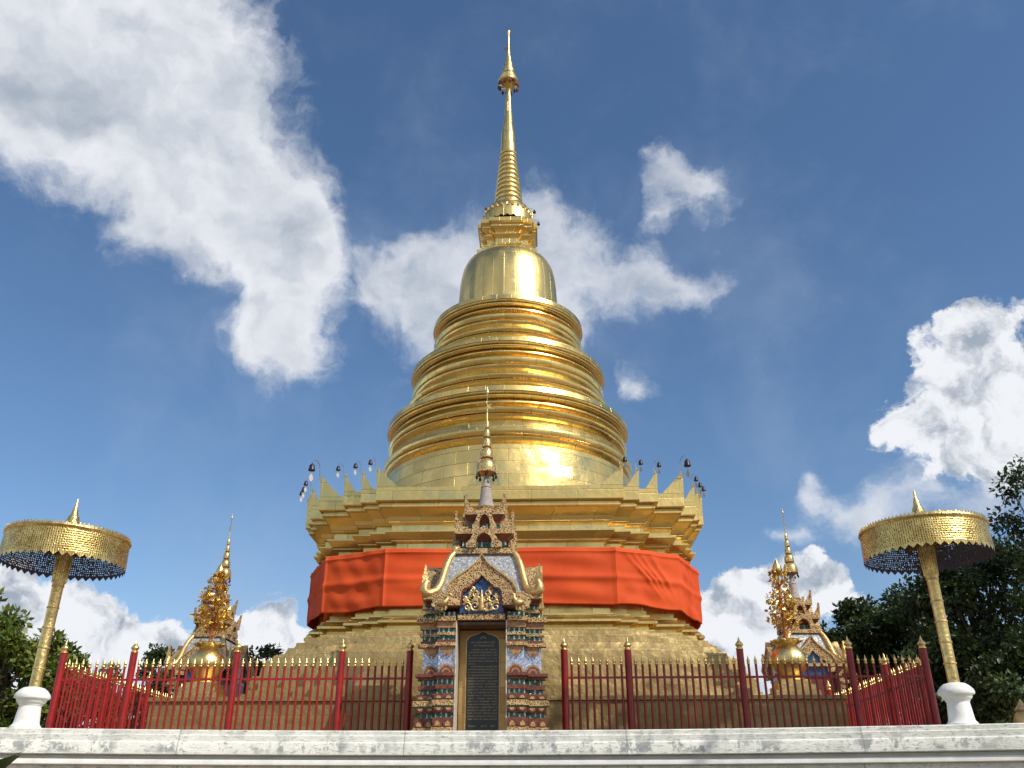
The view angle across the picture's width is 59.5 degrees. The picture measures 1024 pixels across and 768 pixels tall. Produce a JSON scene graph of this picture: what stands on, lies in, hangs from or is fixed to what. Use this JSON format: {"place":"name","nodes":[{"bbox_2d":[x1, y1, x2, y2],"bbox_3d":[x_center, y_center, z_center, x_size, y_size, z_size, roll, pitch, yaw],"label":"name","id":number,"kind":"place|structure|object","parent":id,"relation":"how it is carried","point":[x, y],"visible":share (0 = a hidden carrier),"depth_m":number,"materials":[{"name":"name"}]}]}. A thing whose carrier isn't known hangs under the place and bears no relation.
{"place":"outdoors","nodes":[
{"label":"outdoors","id":0,"kind":"place"},
{"bbox_2d":[0,0,1023,727],"label":"sky","id":1,"kind":"structure","parent":0,"point":[784,239],"materials":[{"name":"blue"}]},
{"label":"ground","id":2,"kind":"structure","parent":0,"visible":0},
{"bbox_2d":[0,751,23,767],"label":"leafy plant","id":3,"kind":"object","parent":2,"relation":"on","point":[6,762],"visible":1,"depth_m":5.04,"materials":[{"name":"green plant"}]},
{"bbox_2d":[0,723,1023,767],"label":"retaining wall","id":4,"kind":"structure","parent":2,"relation":"on","point":[998,745],"depth_m":11.03,"materials":[{"name":"white paint"}]},
{"bbox_2d":[0,499,131,727],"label":"ceremonial parasol","id":5,"kind":"object","parent":4,"relation":"on","point":[69,541],"visible":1,"depth_m":11.68,"materials":[{"name":"gold metal"}]},
{"bbox_2d":[858,490,994,724],"bbox_3d":[5.436,2.781,11.463,1.606,3.001,1.606,9,-27,-19],"label":"ceremonial parasol","id":6,"kind":"object","parent":4,"relation":"on","point":[926,534],"visible":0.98,"depth_m":11.35,"materials":[{"name":"gold metal"}]},
{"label":"terrace floor","id":7,"kind":"structure","parent":0,"visible":0},
{"bbox_2d":[0,586,15,681],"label":"leafy tree","id":8,"kind":"object","parent":7,"relation":"on","point":[1,598],"visible":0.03,"depth_m":25.42,"materials":[{"name":"green plant"}]},
{"bbox_2d":[0,603,78,727],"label":"leafy tree","id":9,"kind":"object","parent":7,"relation":"on","point":[18,651],"visible":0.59,"depth_m":23.36,"materials":[{"name":"green plant"}]},
{"bbox_2d":[37,638,112,727],"bbox_3d":[-13.239,9.268,25.735,2.733,3.992,2.714,-12,-28,23],"label":"leafy tree","id":10,"kind":"object","parent":7,"relation":"on","point":[80,657],"visible":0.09,"depth_m":25.78,"materials":[{"name":"green plant"}]},
{"bbox_2d":[81,664,147,728],"bbox_3d":[-12.672,10.431,27.672,2.616,3.525,2.463,16,-30,-29],"label":"leafy shrub","id":11,"kind":"object","parent":7,"relation":"on","point":[120,670],"visible":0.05,"depth_m":27.87,"materials":[{"name":"green plant"}]},
{"bbox_2d":[53,658,182,728],"bbox_3d":[-10.021,8.636,23.115,0.172,2.670,7.288,-1,-26,2],"label":"picket fence","id":12,"kind":"object","parent":7,"relation":"on","point":[142,704],"visible":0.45,"depth_m":21.97,"materials":[{"name":"red metal"}]},
{"bbox_2d":[123,643,174,723],"bbox_3d":[-14.797,13.407,36.358,2.338,5.740,3.114,13,-29,-25],"label":"leafy tree","id":13,"kind":"object","parent":7,"relation":"on","point":[156,655],"visible":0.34,"depth_m":36.75,"materials":[{"name":"green plant"}]},
{"bbox_2d":[159,514,254,696],"bbox_3d":[-9.945,8.472,29.644,2.494,8.650,2.800,-1,-26,2],"label":"gilded shrine","id":14,"kind":"object","parent":7,"relation":"on","point":[189,648],"visible":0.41,"depth_m":29.02,"materials":[{"name":"gold metal"}]},
{"bbox_2d":[45,639,413,730],"bbox_3d":[-6.209,6.994,19.719,8.046,2.670,0.172,-1,-26,2],"label":"picket fence","id":15,"kind":"object","parent":7,"relation":"on","point":[234,678],"visible":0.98,"depth_m":19.79,"materials":[{"name":"red metal"}]},
{"bbox_2d":[243,642,283,693],"bbox_3d":[-10.835,13.640,36.907,3.335,5.789,2.484,-13,-29,25],"label":"leafy tree","id":16,"kind":"object","parent":7,"relation":"on","point":[268,652],"visible":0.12,"depth_m":37.45,"materials":[{"name":"green plant"}]},
{"bbox_2d":[412,387,548,730],"bbox_3d":[-0.610,3.922,20.234,2.800,8.650,2.494,-1,-26,2],"label":"gilded shrine","id":17,"kind":"object","parent":7,"relation":"on","point":[483,578],"visible":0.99,"depth_m":18.89,"materials":[{"name":"gold metal"}]},
{"bbox_2d":[464,631,499,730],"bbox_3d":[-0.618,6.514,18.705,0.721,2.652,0.049,-1,-26,2],"label":"stone tablet","id":18,"kind":"object","parent":17,"relation":"attached to","point":[482,694],"visible":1,"depth_m":18.80,"materials":[{"name":"black stone"}]},
{"bbox_2d":[146,29,849,730],"bbox_3d":[-0.155,-2.054,34.316,16.280,31.670,16.280,-1,-26,2],"label":"golden stupa","id":19,"kind":"object","parent":7,"relation":"on","point":[508,331],"visible":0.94,"depth_m":25.63,"materials":[{"name":"gold metal"}]},
{"bbox_2d":[173,563,234,696],"bbox_3d":[-7.598,6.220,22.609,1.097,3.420,1.076,-1,-26,2],"label":"golden vase tree","id":20,"kind":"object","parent":19,"relation":"on","point":[208,650],"visible":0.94,"depth_m":22.46,"materials":[{"name":"gold metal"}]},
{"bbox_2d":[299,491,306,501],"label":"wind bell","id":21,"kind":"object","parent":19,"relation":"hanging from","point":[301,493],"visible":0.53,"depth_m":27.87,"materials":[{"name":"brown metal"}]},
{"bbox_2d":[301,487,308,497],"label":"wind bell","id":22,"kind":"object","parent":19,"relation":"hanging from","point":[302,490],"visible":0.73,"depth_m":27.44,"materials":[{"name":"brown metal"}]},
{"bbox_2d":[304,478,310,491],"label":"wind bell","id":23,"kind":"object","parent":19,"relation":"hanging from","point":[305,485],"visible":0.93,"depth_m":26.93,"materials":[{"name":"brown metal"}]},
{"bbox_2d":[308,460,319,481],"bbox_3d":[-5.795,2.558,26.289,0.401,0.691,0.204,22,-34,-38],"label":"wind bell","id":24,"kind":"object","parent":19,"relation":"hanging from","point":[311,469],"visible":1,"depth_m":26.22,"materials":[{"name":"brown metal"}]},
{"bbox_2d":[336,463,343,477],"bbox_3d":[-4.962,2.505,25.847,0.262,0.451,0.133,22,-34,-38],"label":"wind bell","id":25,"kind":"object","parent":19,"relation":"hanging from","point":[337,469],"visible":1,"depth_m":25.80,"materials":[{"name":"brown metal"}]},
{"bbox_2d":[353,461,360,474],"bbox_3d":[-4.429,2.410,25.651,0.262,0.451,0.133,22,-34,-38],"label":"wind bell","id":26,"kind":"object","parent":19,"relation":"hanging from","point":[355,466],"visible":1,"depth_m":25.59,"materials":[{"name":"brown metal"}]},
{"bbox_2d":[368,457,375,470],"bbox_3d":[-3.975,2.298,25.488,0.262,0.451,0.133,22,-34,-38],"label":"wind bell","id":27,"kind":"object","parent":19,"relation":"hanging from","point":[370,462],"visible":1,"depth_m":25.45,"materials":[{"name":"brown metal"}]},
{"bbox_2d":[307,547,701,629],"bbox_3d":[-0.154,7.779,29.567,11.800,1.651,11.802,-1,-26,2],"label":"robe cloth","id":28,"kind":"object","parent":19,"relation":"attached to","point":[385,577],"visible":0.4,"depth_m":24.54,"materials":[{"name":"orange fabric"}]},
{"bbox_2d":[620,454,626,468],"bbox_3d":[3.135,2.195,25.276,0.133,0.451,0.262,22,-34,-38],"label":"wind bell","id":29,"kind":"object","parent":19,"relation":"hanging from","point":[624,459],"visible":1,"depth_m":25.21,"materials":[{"name":"brown metal"}]},
{"bbox_2d":[635,457,642,470],"bbox_3d":[3.601,2.294,25.411,0.133,0.451,0.262,22,-34,-38],"label":"wind bell","id":30,"kind":"object","parent":19,"relation":"hanging from","point":[640,462],"visible":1,"depth_m":25.36,"materials":[{"name":"brown metal"}]},
{"bbox_2d":[654,459,660,473],"bbox_3d":[4.147,2.373,25.575,0.133,0.451,0.262,22,-34,-38],"label":"wind bell","id":31,"kind":"object","parent":19,"relation":"hanging from","point":[659,465],"visible":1,"depth_m":25.52,"materials":[{"name":"brown metal"}]},
{"bbox_2d":[679,455,690,476],"bbox_3d":[5.006,2.402,25.967,0.204,0.691,0.401,22,-34,-38],"label":"wind bell","id":32,"kind":"object","parent":19,"relation":"hanging from","point":[687,464],"visible":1,"depth_m":25.87,"materials":[{"name":"brown metal"}]},
{"bbox_2d":[691,474,697,487],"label":"wind bell","id":33,"kind":"object","parent":19,"relation":"hanging from","point":[695,479],"visible":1,"depth_m":26.60,"materials":[{"name":"brown metal"}]},
{"bbox_2d":[695,481,701,493],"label":"wind bell","id":34,"kind":"object","parent":19,"relation":"hanging from","point":[699,486],"visible":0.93,"depth_m":27.07,"materials":[{"name":"brown metal"}]},
{"bbox_2d":[764,559,821,694],"bbox_3d":[6.742,6.009,22.171,1.040,3.420,1.055,-1,-26,2],"label":"golden vase tree","id":35,"kind":"object","parent":19,"relation":"on","point":[787,648],"visible":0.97,"depth_m":21.88,"materials":[{"name":"gold metal"}]},
{"bbox_2d":[560,636,940,729],"bbox_3d":[5.100,6.831,19.381,8.056,2.670,0.172,-1,-26,2],"label":"picket fence","id":36,"kind":"object","parent":7,"relation":"on","point":[629,677],"visible":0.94,"depth_m":19.45,"materials":[{"name":"red metal"}]},
{"bbox_2d":[761,510,848,694],"bbox_3d":[9.448,8.192,29.065,2.494,8.650,2.800,-1,-26,2],"label":"gilded shrine","id":37,"kind":"object","parent":7,"relation":"on","point":[816,643],"visible":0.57,"depth_m":28.45,"materials":[{"name":"gold metal"}]},
{"bbox_2d":[820,593,905,720],"bbox_3d":[12.704,10.957,32.392,3.471,6.710,3.996,-11,-28,21],"label":"shade tree","id":38,"kind":"object","parent":7,"relation":"on","point":[854,617],"visible":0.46,"depth_m":32.46,"materials":[{"name":"green plant"}]},
{"bbox_2d":[826,654,932,725],"bbox_3d":[9.159,8.359,22.542,0.172,2.670,7.288,-1,-26,2],"label":"picket fence","id":39,"kind":"object","parent":7,"relation":"on","point":[882,697],"visible":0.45,"depth_m":21.43,"materials":[{"name":"red metal"}]},
{"bbox_2d":[861,585,964,724],"bbox_3d":[15.117,11.011,33.119,5.328,7.214,4.750,-1,-26,2],"label":"shade tree","id":40,"kind":"object","parent":7,"relation":"on","point":[902,624],"visible":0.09,"depth_m":32.61,"materials":[{"name":"green plant"}]},
{"bbox_2d":[883,535,1023,689],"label":"shade tree","id":41,"kind":"object","parent":7,"relation":"on","point":[961,592],"visible":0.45,"depth_m":29.82,"materials":[{"name":"green plant"}]},
{"bbox_2d":[890,625,1023,724],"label":"shade tree","id":42,"kind":"object","parent":7,"relation":"on","point":[959,646],"visible":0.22,"depth_m":27.33,"materials":[{"name":"green plant"}]},
{"bbox_2d":[965,623,1023,723],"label":"shade tree","id":43,"kind":"object","parent":7,"relation":"on","point":[1000,673],"visible":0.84,"depth_m":24.95,"materials":[{"name":"green plant"}]},
{"bbox_2d":[981,454,1023,632],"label":"shade tree","id":44,"kind":"object","parent":7,"relation":"on","point":[1008,552],"visible":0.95,"depth_m":29.16,"materials":[{"name":"green plant"}]},
{"bbox_2d":[1013,699,1023,722],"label":"gilded guardian finial","id":45,"kind":"object","parent":7,"relation":"on","point":[1019,714],"visible":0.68,"depth_m":14.30,"materials":[{"name":"gold paint"}]}
]}

